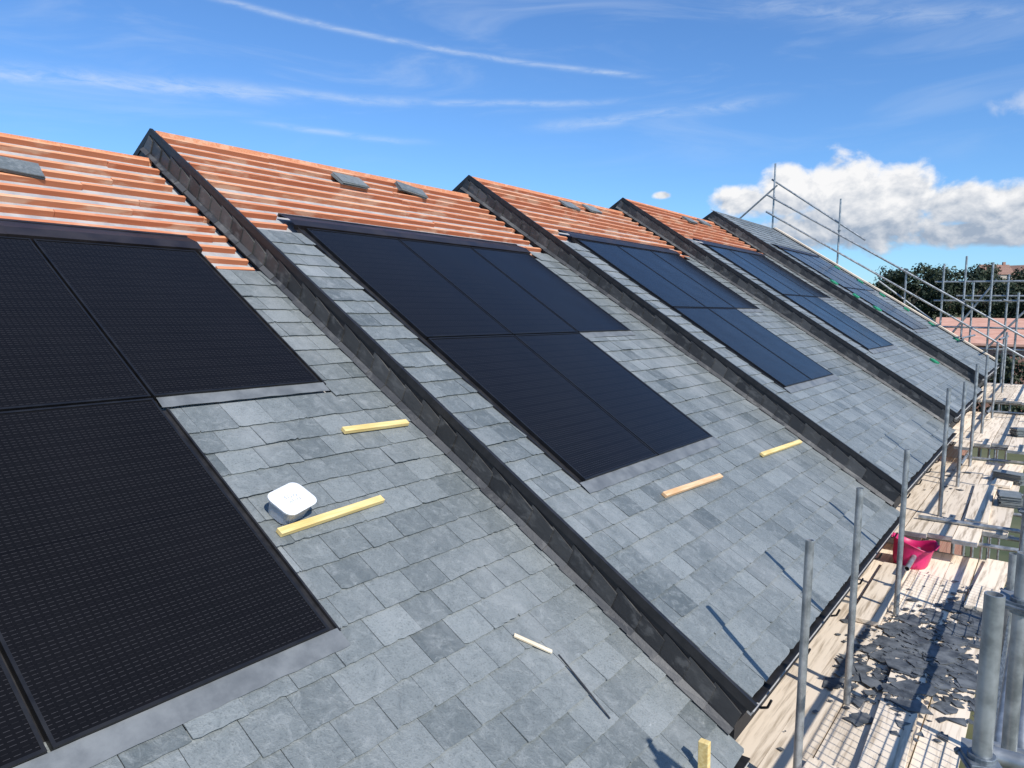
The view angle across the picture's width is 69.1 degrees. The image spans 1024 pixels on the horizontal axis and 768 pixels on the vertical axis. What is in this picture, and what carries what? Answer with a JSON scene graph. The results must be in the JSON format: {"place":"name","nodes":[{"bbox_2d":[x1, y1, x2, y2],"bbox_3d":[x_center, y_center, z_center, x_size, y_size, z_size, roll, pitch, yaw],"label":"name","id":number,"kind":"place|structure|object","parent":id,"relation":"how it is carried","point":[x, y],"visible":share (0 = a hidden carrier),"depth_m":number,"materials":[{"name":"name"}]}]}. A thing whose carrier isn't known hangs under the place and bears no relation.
{"place":"outdoors","nodes":[
{"label":"outdoors","id":0,"kind":"place"},
{"bbox_2d":[0,0,1023,286],"label":"sky","id":1,"kind":"structure","parent":0,"point":[909,114],"materials":[{"name":"blue"}]},
{"bbox_2d":[895,289,1023,767],"bbox_3d":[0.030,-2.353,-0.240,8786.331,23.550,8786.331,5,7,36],"label":"ground","id":2,"kind":"structure","parent":0,"point":[1004,555],"depth_m":24.77,"materials":[{"name":"green plant"}]},
{"bbox_2d":[0,132,749,767],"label":"terraced house","id":3,"kind":"structure","parent":2,"relation":"on","point":[186,386],"depth_m":3.69,"materials":[{"name":"stone"}]},
{"bbox_2d":[0,156,45,179],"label":"slate stack","id":4,"kind":"object","parent":3,"relation":"on","point":[20,167],"visible":1,"depth_m":5.60,"materials":[{"name":"grey stone"}]},
{"bbox_2d":[268,482,316,524],"bbox_3d":[-1.135,0.617,3.803,0.190,0.184,0.236,3,6,24],"label":"plastic tub","id":5,"kind":"object","parent":3,"relation":"on","point":[290,503],"visible":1,"depth_m":3.77,"materials":[{"name":"white plastic"}]},
{"bbox_2d":[276,495,384,536],"bbox_3d":[-0.949,0.697,3.967,0.044,0.026,0.725,40,26,24],"label":"timber offcut","id":6,"kind":"object","parent":3,"relation":"on","point":[288,529],"visible":1,"depth_m":3.92,"materials":[{"name":"yellow wood"}]},
{"bbox_2d":[341,419,408,433],"bbox_3d":[-0.889,0.277,4.878,0.045,0.026,0.550,42,27,28],"label":"timber offcut","id":7,"kind":"object","parent":3,"relation":"on","point":[372,426],"visible":1,"depth_m":4.85,"materials":[{"name":"yellow wood"}]},
{"bbox_2d":[513,633,551,653],"bbox_3d":[0.109,1.344,3.848,0.222,0.012,0.022,26,24,-6],"label":"timber offcut","id":8,"kind":"object","parent":3,"relation":"on","point":[532,643],"visible":1,"depth_m":3.84,"materials":[{"name":"beige wood"}]},
{"bbox_2d":[558,654,609,718],"bbox_3d":[0.363,1.527,3.763,0.012,0.006,0.400,0,36,-48],"label":"slate sliver","id":9,"kind":"object","parent":3,"relation":"on","point":[588,691],"visible":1,"depth_m":3.75,"materials":[{"name":"grey stone"}]},
{"bbox_2d":[698,738,710,767],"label":"timber prop","id":10,"kind":"object","parent":3,"relation":"on","point":[704,750],"visible":1,"depth_m":3.61,"materials":[{"name":"yellow wood"}]},
{"bbox_2d":[133,128,899,739],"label":"terraced house","id":11,"kind":"structure","parent":2,"relation":"on","point":[571,424],"depth_m":6.05,"materials":[{"name":"stone"}]},
{"bbox_2d":[330,172,368,188],"bbox_3d":[-1.853,-2.328,8.512,0.408,0.033,0.255,-3,39,-50],"label":"slate stack","id":12,"kind":"object","parent":11,"relation":"on","point":[348,180],"visible":1,"depth_m":8.47,"materials":[{"name":"grey stone"}]},
{"bbox_2d":[394,181,427,199],"bbox_3d":[-1.274,-2.446,9.377,0.402,0.042,0.258,10,30,-36],"label":"slate stack","id":13,"kind":"object","parent":11,"relation":"on","point":[411,190],"visible":1,"depth_m":9.33,"materials":[{"name":"grey stone"}]},
{"bbox_2d":[661,473,722,497],"bbox_3d":[1.433,0.792,5.839,0.045,0.026,1.014,43,27,29],"label":"timber offcut","id":14,"kind":"object","parent":11,"relation":"on","point":[688,486],"visible":1,"depth_m":5.77,"materials":[{"name":"beige wood"}]},
{"bbox_2d":[760,439,801,456],"bbox_3d":[2.759,0.651,7.584,0.045,0.026,1.163,43,27,29],"label":"timber offcut","id":15,"kind":"object","parent":11,"relation":"on","point":[779,448],"visible":1,"depth_m":7.51,"materials":[{"name":"yellow wood"}]},
{"bbox_2d":[452,175,956,542],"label":"terraced house","id":16,"kind":"structure","parent":2,"relation":"on","point":[858,424],"depth_m":9.96,"materials":[{"name":"stone"}]},
{"bbox_2d":[559,200,580,210],"bbox_3d":[0.961,-2.975,12.364,0.400,0.025,0.261,-3,39,-50],"label":"slate stack","id":17,"kind":"object","parent":16,"relation":"on","point":[569,205],"visible":1,"depth_m":12.31,"materials":[{"name":"grey stone"}]},
{"bbox_2d":[582,204,602,213],"bbox_3d":[1.405,-3.065,13.023,0.257,0.033,0.396,40,26,25],"label":"slate stack","id":18,"kind":"object","parent":16,"relation":"on","point":[593,209],"visible":1,"depth_m":12.95,"materials":[{"name":"grey stone"}]},
{"bbox_2d":[609,198,982,552],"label":"terraced house","id":19,"kind":"structure","parent":2,"relation":"on","point":[913,374],"depth_m":13.69,"materials":[{"name":"stone"}]},
{"bbox_2d":[682,216,698,223],"bbox_3d":[3.890,-3.581,16.239,0.403,0.033,0.254,-3,39,-50],"label":"slate stack","id":20,"kind":"object","parent":19,"relation":"on","point":[690,220],"visible":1,"depth_m":16.14,"materials":[{"name":"grey stone"}]},
{"bbox_2d":[696,218,711,226],"bbox_3d":[4.423,-3.708,17.081,0.392,0.033,0.250,-3,39,-50],"label":"slate stack","id":21,"kind":"object","parent":19,"relation":"on","point":[703,222],"visible":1,"depth_m":17.00,"materials":[{"name":"grey stone"}]},
{"bbox_2d":[703,210,999,555],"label":"terraced house","id":22,"kind":"structure","parent":2,"relation":"on","point":[938,344],"depth_m":17.40,"materials":[{"name":"stone"}]},
{"bbox_2d":[740,163,1023,559],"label":"gable scaffold","id":23,"kind":"object","parent":2,"relation":"on","point":[988,327],"visible":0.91,"depth_m":20.03,"materials":[{"name":"metal"}]},
{"bbox_2d":[875,271,908,302],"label":"tree","id":24,"kind":"object","parent":2,"relation":"on","point":[879,284],"visible":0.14,"depth_m":124.77,"materials":[{"name":"green plant"}]},
{"bbox_2d":[874,265,914,301],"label":"tree","id":25,"kind":"object","parent":2,"relation":"on","point":[885,274],"visible":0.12,"depth_m":148.57,"materials":[{"name":"green plant"}]},
{"bbox_2d":[878,268,937,312],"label":"tree","id":26,"kind":"object","parent":2,"relation":"on","point":[897,277],"visible":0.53,"depth_m":120.70,"materials":[{"name":"green plant"}]},
{"bbox_2d":[793,332,1023,767],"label":"scaffold","id":27,"kind":"object","parent":2,"relation":"on","point":[997,741],"visible":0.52,"depth_m":3.87,"materials":[{"name":"metal"}]},
{"bbox_2d":[735,601,855,767],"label":"scaffold board","id":28,"kind":"object","parent":27,"relation":"on","point":[759,735],"visible":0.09,"depth_m":5.05,"materials":[{"name":"wood"}]},
{"bbox_2d":[758,604,893,767],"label":"scaffold board","id":29,"kind":"object","parent":27,"relation":"on","point":[818,725],"visible":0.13,"depth_m":4.83,"materials":[{"name":"wood"}]},
{"bbox_2d":[814,633,911,767],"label":"scaffold board","id":30,"kind":"object","parent":27,"relation":"on","point":[842,744],"visible":0.39,"depth_m":4.61,"materials":[{"name":"wood"}]},
{"bbox_2d":[802,757,837,767],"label":"scaffold board","id":31,"kind":"object","parent":30,"relation":"on","point":[812,763],"visible":1,"depth_m":4.22,"materials":[{"name":"beige wood"}]},
{"bbox_2d":[843,542,894,603],"bbox_3d":[3.702,1.911,7.560,0.227,0.040,2.153,5,7,36],"label":"scaffold board","id":32,"kind":"object","parent":27,"relation":"on","point":[870,572],"visible":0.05,"depth_m":7.57,"materials":[{"name":"wood"}]},
{"bbox_2d":[856,562,906,626],"bbox_3d":[3.443,1.927,6.923,0.225,0.038,1.700,5,7,35],"label":"scaffold board","id":33,"kind":"object","parent":27,"relation":"on","point":[874,602],"visible":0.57,"depth_m":6.73,"materials":[{"name":"beige wood"}]},
{"bbox_2d":[857,658,927,767],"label":"scaffold board","id":34,"kind":"object","parent":27,"relation":"on","point":[893,750],"visible":0.54,"depth_m":4.50,"materials":[{"name":"beige wood"}]},
{"bbox_2d":[891,563,918,604],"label":"scaffold board","id":35,"kind":"object","parent":27,"relation":"on","point":[908,578],"visible":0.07,"depth_m":7.21,"materials":[{"name":"wood"}]},
{"bbox_2d":[890,471,939,538],"bbox_3d":[5.121,1.472,9.458,0.227,0.040,3.894,5,7,36],"label":"scaffold board","id":36,"kind":"object","parent":27,"relation":"on","point":[916,499],"visible":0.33,"depth_m":9.65,"materials":[{"name":"wood"}]},
{"bbox_2d":[885,551,953,636],"bbox_3d":[3.922,1.962,7.077,0.227,0.040,2.675,5,7,36],"label":"scaffold board","id":37,"kind":"object","parent":27,"relation":"on","point":[938,565],"visible":0.5,"depth_m":7.13,"materials":[{"name":"wood"}]},
{"bbox_2d":[892,532,939,569],"bbox_3d":[4.161,1.732,7.684,0.452,0.342,0.340,5,7,36],"label":"bucket","id":38,"kind":"object","parent":37,"relation":"on","point":[924,554],"visible":0.84,"depth_m":7.59,"materials":[{"name":"pink plastic"}]},
{"bbox_2d":[906,638,944,767],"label":"scaffold board","id":39,"kind":"object","parent":27,"relation":"on","point":[920,722],"visible":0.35,"depth_m":4.75,"materials":[{"name":"wood"}]},
{"bbox_2d":[904,471,963,538],"bbox_3d":[5.459,1.470,9.519,0.227,0.040,3.894,5,7,36],"label":"scaffold board","id":40,"kind":"object","parent":27,"relation":"on","point":[917,527],"visible":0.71,"depth_m":8.96,"materials":[{"name":"wood"}]},
{"bbox_2d":[928,456,955,472],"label":"scaffold board","id":41,"kind":"object","parent":27,"relation":"on","point":[935,467],"visible":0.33,"depth_m":11.55,"materials":[{"name":"wood"}]},
{"bbox_2d":[909,635,979,767],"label":"scaffold board","id":42,"kind":"object","parent":27,"relation":"on","point":[929,752],"visible":0.39,"depth_m":4.61,"materials":[{"name":"wood"}]},
{"bbox_2d":[777,469,1015,755],"bbox_3d":[4.292,1.787,7.279,1.252,0.281,9.110,5,7,36],"label":"slate rubble","id":43,"kind":"object","parent":42,"relation":"on","point":[935,661],"visible":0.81,"depth_m":5.47,"materials":[{"name":"grey stone"}]},
{"bbox_2d":[921,554,978,632],"bbox_3d":[4.187,1.968,7.050,0.227,0.040,2.405,5,7,36],"label":"scaffold board","id":44,"kind":"object","parent":27,"relation":"on","point":[961,569],"visible":0.67,"depth_m":7.21,"materials":[{"name":"wood"}]},
{"bbox_2d":[927,472,982,540],"bbox_3d":[5.686,1.479,9.440,0.227,0.040,3.894,5,7,36],"label":"scaffold board","id":45,"kind":"object","parent":27,"relation":"on","point":[955,506],"visible":0.91,"depth_m":9.02,"materials":[{"name":"wood"}]},
{"bbox_2d":[947,458,967,471],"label":"scaffold board","id":46,"kind":"object","parent":27,"relation":"on","point":[964,466],"visible":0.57,"depth_m":11.45,"materials":[{"name":"wood"}]},
{"bbox_2d":[949,415,977,443],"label":"scaffold board","id":47,"kind":"object","parent":27,"relation":"on","point":[967,423],"visible":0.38,"depth_m":13.72,"materials":[{"name":"wood"}]},
{"bbox_2d":[953,419,988,449],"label":"scaffold board","id":48,"kind":"object","parent":27,"relation":"on","point":[966,439],"visible":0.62,"depth_m":12.75,"materials":[{"name":"wood"}]},
{"bbox_2d":[958,559,985,635],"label":"scaffold board","id":49,"kind":"object","parent":27,"relation":"on","point":[980,565],"visible":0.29,"depth_m":7.54,"materials":[{"name":"wood"}]},
{"bbox_2d":[964,558,1007,611],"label":"scaffold board","id":50,"kind":"object","parent":49,"relation":"on","point":[992,575],"visible":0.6,"depth_m":7.12,"materials":[{"name":"beige wood"}]},
{"bbox_2d":[966,411,980,415],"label":"scaffold board","id":51,"kind":"object","parent":27,"relation":"on","point":[970,413],"visible":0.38,"depth_m":15.55,"materials":[{"name":"wood"}]},
{"bbox_2d":[951,475,997,547],"bbox_3d":[5.816,1.502,9.224,0.227,0.040,3.894,5,7,36],"label":"scaffold board","id":52,"kind":"object","parent":27,"relation":"on","point":[969,536],"visible":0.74,"depth_m":7.96,"materials":[{"name":"wood"}]},
{"bbox_2d":[964,483,994,523],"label":"scaffold board","id":53,"kind":"object","parent":52,"relation":"on","point":[979,507],"visible":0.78,"depth_m":9.01,"materials":[{"name":"beige wood"}]},
{"bbox_2d":[965,460,988,473],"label":"scaffold board","id":54,"kind":"object","parent":27,"relation":"on","point":[979,466],"visible":0.67,"depth_m":11.40,"materials":[{"name":"wood"}]},
{"bbox_2d":[977,386,992,401],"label":"scaffold board","id":55,"kind":"object","parent":27,"relation":"on","point":[989,389],"visible":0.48,"depth_m":17.64,"materials":[{"name":"wood"}]},
{"bbox_2d":[976,412,993,419],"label":"scaffold board","id":56,"kind":"object","parent":27,"relation":"on","point":[987,416],"visible":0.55,"depth_m":15.11,"materials":[{"name":"wood"}]},
{"bbox_2d":[974,417,1004,446],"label":"scaffold board","id":57,"kind":"object","parent":27,"relation":"on","point":[986,438],"visible":0.83,"depth_m":13.08,"materials":[{"name":"wood"}]},
{"bbox_2d":[982,386,1005,401],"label":"scaffold board","id":58,"kind":"object","parent":27,"relation":"on","point":[997,394],"visible":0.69,"depth_m":16.80,"materials":[{"name":"wood"}]},
{"bbox_2d":[983,462,1005,475],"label":"scaffold board","id":59,"kind":"object","parent":27,"relation":"on","point":[991,467],"visible":0.45,"depth_m":11.41,"materials":[{"name":"wood"}]},
{"bbox_2d":[993,413,1006,417],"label":"scaffold board","id":60,"kind":"object","parent":27,"relation":"on","point":[1000,415],"visible":0.55,"depth_m":15.30,"materials":[{"name":"wood"}]},
{"bbox_2d":[982,484,1019,539],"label":"scaffold board","id":61,"kind":"object","parent":27,"relation":"on","point":[1001,516],"visible":0.48,"depth_m":8.61,"materials":[{"name":"wood"}]},
{"bbox_2d":[991,463,1023,488],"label":"scaffold board","id":62,"kind":"object","parent":61,"relation":"on","point":[1002,483],"visible":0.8,"depth_m":10.38,"materials":[{"name":"beige wood"}]},
{"bbox_2d":[992,469,1023,485],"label":"slate stack","id":63,"kind":"object","parent":62,"relation":"on","point":[1016,478],"visible":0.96,"depth_m":10.35,"materials":[{"name":"grey stone"}]},
{"bbox_2d":[996,489,1022,508],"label":"slate stack","id":64,"kind":"object","parent":61,"relation":"on","point":[1010,499],"visible":0.94,"depth_m":9.04,"materials":[{"name":"grey stone"}]},
{"bbox_2d":[991,417,1018,447],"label":"scaffold board","id":65,"kind":"object","parent":27,"relation":"on","point":[1003,438],"visible":0.81,"depth_m":12.88,"materials":[{"name":"wood"}]},
{"bbox_2d":[996,386,1016,402],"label":"scaffold board","id":66,"kind":"object","parent":27,"relation":"on","point":[1005,396],"visible":0.91,"depth_m":16.80,"materials":[{"name":"wood"}]},
{"bbox_2d":[1007,414,1020,418],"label":"scaffold board","id":67,"kind":"object","parent":27,"relation":"on","point":[1013,416],"visible":0.74,"depth_m":15.18,"materials":[{"name":"wood"}]},
{"bbox_2d":[1007,421,1023,454],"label":"scaffold board","id":68,"kind":"object","parent":27,"relation":"on","point":[1016,445],"visible":0.86,"depth_m":11.91,"materials":[{"name":"wood"}]},
{"bbox_2d":[1009,427,1023,436],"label":"slate stack","id":69,"kind":"object","parent":68,"relation":"on","point":[1016,431],"visible":1,"depth_m":12.64,"materials":[{"name":"grey stone"}]},
{"bbox_2d":[1009,387,1023,403],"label":"scaffold board","id":70,"kind":"object","parent":27,"relation":"on","point":[1017,397],"visible":1,"depth_m":16.41,"materials":[{"name":"wood"}]},
{"bbox_2d":[902,262,948,318],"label":"tree","id":71,"kind":"object","parent":2,"relation":"on","point":[928,274],"visible":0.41,"depth_m":122.18,"materials":[{"name":"green plant"}]},
{"bbox_2d":[916,263,955,310],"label":"tree","id":72,"kind":"object","parent":2,"relation":"on","point":[938,273],"visible":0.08,"depth_m":145.55,"materials":[{"name":"green plant"}]},
{"bbox_2d":[919,269,975,317],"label":"tree","id":73,"kind":"object","parent":2,"relation":"on","point":[947,306],"visible":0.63,"depth_m":117.87,"materials":[{"name":"green plant"}]},
{"bbox_2d":[947,268,990,317],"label":"tree","id":74,"kind":"object","parent":2,"relation":"on","point":[982,292],"visible":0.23,"depth_m":122.40,"materials":[{"name":"green plant"}]},
{"bbox_2d":[935,317,1023,414],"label":"house","id":75,"kind":"structure","parent":2,"relation":"on","point":[978,340],"depth_m":48.40,"materials":[{"name":"brick"}]},
{"bbox_2d":[966,262,1002,303],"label":"tree","id":76,"kind":"object","parent":2,"relation":"on","point":[989,269],"visible":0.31,"depth_m":141.17,"materials":[{"name":"green plant"}]},
{"bbox_2d":[976,378,993,411],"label":"tree","id":77,"kind":"object","parent":2,"relation":"on","point":[977,404],"depth_m":44.22,"materials":[{"name":"green plant"}]},
{"bbox_2d":[959,278,1015,317],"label":"tree","id":78,"kind":"object","parent":2,"relation":"on","point":[996,284],"visible":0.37,"depth_m":117.02,"materials":[{"name":"green plant"}]},
{"bbox_2d":[973,262,1014,288],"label":"house","id":79,"kind":"structure","parent":2,"relation":"on","point":[1005,271],"depth_m":247.24,"materials":[{"name":"brick"}]},
{"bbox_2d":[976,352,1023,414],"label":"hedge","id":80,"kind":"object","parent":2,"relation":"on","point":[1007,380],"visible":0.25,"depth_m":41.03,"materials":[{"name":"green plant"}]},
{"bbox_2d":[981,279,1023,318],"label":"tree","id":81,"kind":"object","parent":2,"relation":"on","point":[1011,314],"visible":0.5,"depth_m":113.42,"materials":[{"name":"green plant"}]},
{"bbox_2d":[1007,267,1023,304],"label":"tree","id":82,"kind":"object","parent":2,"relation":"on","point":[1016,276],"visible":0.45,"depth_m":139.51,"materials":[{"name":"green plant"}]},
{"bbox_2d":[1010,361,1023,411],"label":"tree","id":83,"kind":"object","parent":2,"relation":"on","point":[1020,373],"visible":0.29,"depth_m":41.12,"materials":[{"name":"green plant"}]},
{"bbox_2d":[1010,265,1023,282],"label":"house","id":84,"kind":"structure","parent":2,"relation":"on","point":[1013,267],"depth_m":254.03,"materials":[{"name":"brick"}]},
{"bbox_2d":[1011,283,1023,318],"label":"tree","id":85,"kind":"object","parent":2,"relation":"on","point":[1021,307],"visible":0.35,"depth_m":113.40,"materials":[{"name":"green plant"}]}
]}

